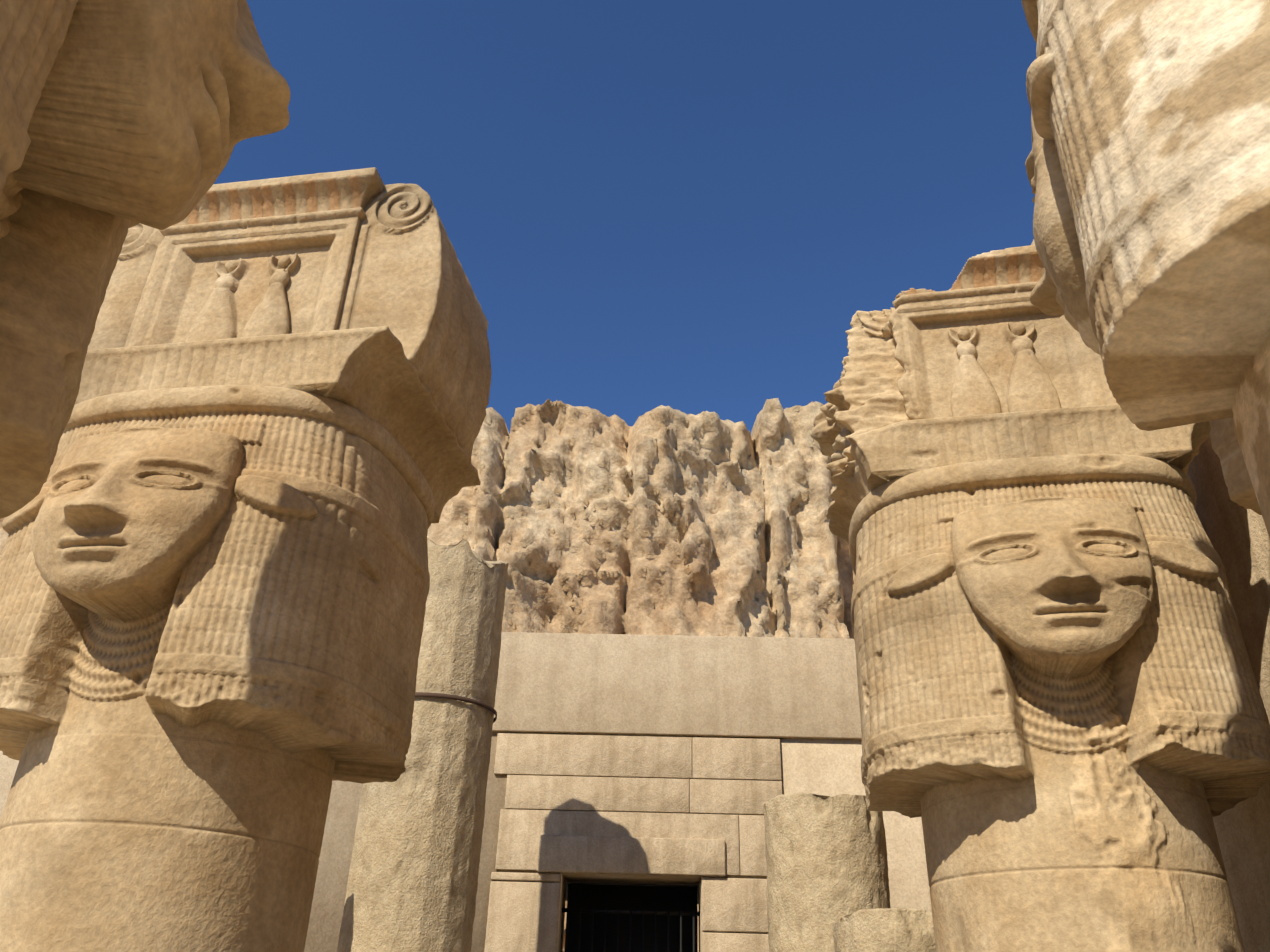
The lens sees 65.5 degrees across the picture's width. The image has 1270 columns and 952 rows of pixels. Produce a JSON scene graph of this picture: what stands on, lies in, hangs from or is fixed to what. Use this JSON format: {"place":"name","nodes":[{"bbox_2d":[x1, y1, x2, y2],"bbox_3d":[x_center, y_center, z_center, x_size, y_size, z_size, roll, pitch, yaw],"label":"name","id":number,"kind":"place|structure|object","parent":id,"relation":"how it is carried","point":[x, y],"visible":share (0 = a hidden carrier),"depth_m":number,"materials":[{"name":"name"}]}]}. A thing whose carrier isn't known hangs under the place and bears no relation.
{"place":"outdoors","nodes":[
{"label":"outdoors","id":0,"kind":"place"},
{"bbox_2d":[0,0,290,518],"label":"carved column","id":1,"kind":"structure","parent":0,"point":[118,118],"depth_m":1.88,"materials":[{"name":"stone"}]},
{"bbox_2d":[0,167,491,951],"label":"carved column","id":2,"kind":"structure","parent":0,"point":[214,581],"depth_m":4.04,"materials":[{"name":"stone"}]},
{"bbox_2d":[0,732,568,951],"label":"back wall","id":3,"kind":"structure","parent":0,"point":[326,913],"depth_m":10.38,"materials":[{"name":"sandstone blocks"}]},
{"bbox_2d":[484,881,559,951],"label":"stone block","id":4,"kind":"structure","parent":3,"relation":"attached to","point":[522,916],"depth_m":10.03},
{"bbox_2d":[491,872,560,881],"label":"stone block","id":5,"kind":"structure","parent":3,"relation":"attached to","point":[548,877],"depth_m":10.21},
{"bbox_2d":[494,733,691,778],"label":"stone block","id":6,"kind":"structure","parent":3,"relation":"attached to","point":[595,755],"depth_m":10.80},
{"bbox_2d":[504,775,688,812],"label":"stone block","id":7,"kind":"structure","parent":3,"relation":"attached to","point":[614,794],"depth_m":10.60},
{"bbox_2d":[566,882,698,903],"bbox_3d":[-0.005,4.973,11.951,2.050,0.050,3.000,1,-29,2],"label":"door frame","id":8,"kind":"structure","parent":3,"relation":"attached to","point":[567,883],"depth_m":11.56,"materials":[{"name":"black"}]},
{"bbox_2d":[337,538,508,951],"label":"column","id":9,"kind":"structure","parent":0,"point":[412,884],"depth_m":7.94,"materials":[{"name":"stone"}]},
{"bbox_2d":[415,692,496,722],"bbox_3d":[-1.755,2.076,8.675,1.080,0.036,1.080,1,-29,2],"label":"metal band","id":10,"kind":"object","parent":9,"relation":"attached to","point":[456,697],"visible":0.31,"depth_m":8.27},
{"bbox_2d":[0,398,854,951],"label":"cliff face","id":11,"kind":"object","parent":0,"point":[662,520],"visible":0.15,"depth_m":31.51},
{"bbox_2d":[214,0,1036,433],"label":"sky","id":12,"kind":"structure","parent":0,"point":[686,206],"materials":[{"name":"blue"}]},
{"bbox_2d":[629,909,631,951],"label":"gate bar","id":13,"kind":"object","parent":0,"point":[630,923],"depth_m":10.26,"materials":[{"name":"black metal"}]},
{"bbox_2d":[763,792,890,951],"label":"broken column","id":14,"kind":"structure","parent":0,"point":[827,862],"depth_m":8.28,"materials":[{"name":"stone"}]},
{"bbox_2d":[811,245,1269,951],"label":"carved column","id":15,"kind":"structure","parent":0,"point":[1065,727],"depth_m":4.34,"materials":[{"name":"stone"}]},
{"bbox_2d":[1021,0,1269,538],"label":"carved column","id":16,"kind":"structure","parent":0,"point":[1147,163],"depth_m":2.17,"materials":[{"name":"stone"}]},
{"bbox_3d":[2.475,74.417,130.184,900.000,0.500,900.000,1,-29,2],"label":"ground","id":17,"kind":"structure","parent":0,"visible":0},
{"bbox_2d":[565,908,568,951],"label":"gate bar","id":18,"kind":"object","parent":17,"relation":"on","point":[567,922],"depth_m":10.26,"materials":[{"name":"grey metal"}]},
{"bbox_2d":[577,908,581,951],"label":"gate bar","id":19,"kind":"object","parent":17,"relation":"on","point":[579,930],"depth_m":10.26,"materials":[{"name":"grey metal"}]},
{"bbox_2d":[590,908,593,951],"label":"gate bar","id":20,"kind":"object","parent":17,"relation":"on","point":[592,927],"depth_m":10.26,"materials":[{"name":"grey metal"}]},
{"bbox_2d":[603,909,606,951],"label":"gate bar","id":21,"kind":"object","parent":17,"relation":"on","point":[605,918],"depth_m":10.26,"materials":[{"name":"grey metal"}]},
{"bbox_2d":[616,909,618,951],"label":"gate bar","id":22,"kind":"object","parent":17,"relation":"on","point":[617,934],"depth_m":10.25,"materials":[{"name":"grey metal"}]},
{"bbox_2d":[565,884,697,951],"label":"interior door","id":23,"kind":"structure","parent":17,"relation":"on","point":[628,897],"depth_m":10.84,"materials":[{"name":"black"}]},
{"bbox_2d":[642,910,643,951],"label":"gate bar","id":24,"kind":"object","parent":17,"relation":"on","point":[642,930],"depth_m":10.25,"materials":[{"name":"grey metal"}]},
{"bbox_2d":[654,910,656,951],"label":"gate bar","id":25,"kind":"object","parent":17,"relation":"on","point":[655,945],"depth_m":10.23,"materials":[{"name":"grey metal"}]},
{"bbox_2d":[667,910,669,951],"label":"gate bar","id":26,"kind":"object","parent":17,"relation":"on","point":[668,922],"depth_m":10.25,"materials":[{"name":"grey metal"}]},
{"bbox_2d":[680,911,681,951],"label":"gate bar","id":27,"kind":"object","parent":17,"relation":"on","point":[680,931],"depth_m":10.24,"materials":[{"name":"grey metal"}]},
{"bbox_2d":[693,911,694,951],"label":"gate bar","id":28,"kind":"object","parent":17,"relation":"on","point":[693,931],"depth_m":10.24,"materials":[{"name":"grey metal"}]},
{"bbox_2d":[698,736,931,951],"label":"back wall","id":29,"kind":"structure","parent":17,"relation":"on","point":[828,767],"depth_m":10.62,"materials":[{"name":"sandstone blocks"}]},
{"bbox_2d":[495,809,739,875],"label":"stone block","id":30,"kind":"structure","parent":29,"relation":"attached to","point":[520,832],"depth_m":10.42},
{"bbox_2d":[561,733,700,884],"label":"wall","id":31,"kind":"structure","parent":29,"relation":"attached to","point":[632,879],"depth_m":10.57,"materials":[{"name":"sandstone blocks"}]},
{"bbox_2d":[537,835,725,876],"bbox_3d":[-0.037,3.956,10.291,1.950,0.360,0.090,1,-29,2],"label":"door lintel","id":32,"kind":"structure","parent":29,"relation":"attached to","point":[631,855],"depth_m":10.25,"materials":[{"name":"beige stone"}]},
{"bbox_2d":[492,632,861,739],"bbox_3d":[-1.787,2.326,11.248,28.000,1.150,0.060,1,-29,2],"label":"stone lintel","id":33,"kind":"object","parent":29,"relation":"attached to","point":[732,686],"depth_m":11.14,"materials":[{"name":"stone"}]},
{"bbox_2d":[702,877,767,932],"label":"stone block","id":34,"kind":"structure","parent":29,"relation":"attached to","point":[734,904],"depth_m":10.04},
{"bbox_2d":[702,932,768,951],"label":"stone block","id":35,"kind":"structure","parent":29,"relation":"attached to","point":[727,942],"depth_m":9.88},
{"bbox_2d":[690,779,781,814],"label":"stone block","id":36,"kind":"structure","parent":29,"relation":"attached to","point":[739,797],"depth_m":10.57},
{"bbox_2d":[692,737,781,780],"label":"stone block","id":37,"kind":"structure","parent":29,"relation":"attached to","point":[735,759],"depth_m":10.75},
{"bbox_2d":[739,815,766,876],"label":"stone block","id":38,"kind":"structure","parent":29,"relation":"attached to","point":[752,844],"depth_m":10.32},
{"bbox_2d":[833,907,935,951],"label":"column stump","id":39,"kind":"object","parent":17,"relation":"on","point":[896,929],"visible":0.79,"depth_m":6.36,"materials":[{"name":"stone"}]},
{"bbox_2d":[1031,239,1269,951],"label":"side wall","id":40,"kind":"structure","parent":17,"relation":"on","point":[1237,535],"depth_m":5.19,"materials":[{"name":"beige stone"}]},
{"bbox_3d":[-0.100,6.483,9.315,1.450,0.040,0.030,1,-29,2],"label":"door grille","id":41,"kind":"object","parent":17,"relation":"on","visible":0},
{"bbox_2d":[562,908,699,915],"bbox_3d":[-0.043,4.577,10.371,1.450,0.040,0.030,1,-29,2],"label":"gate rail","id":42,"kind":"object","parent":41,"relation":"attached to","point":[622,911],"depth_m":10.36,"materials":[{"name":"grey metal"}]}
]}

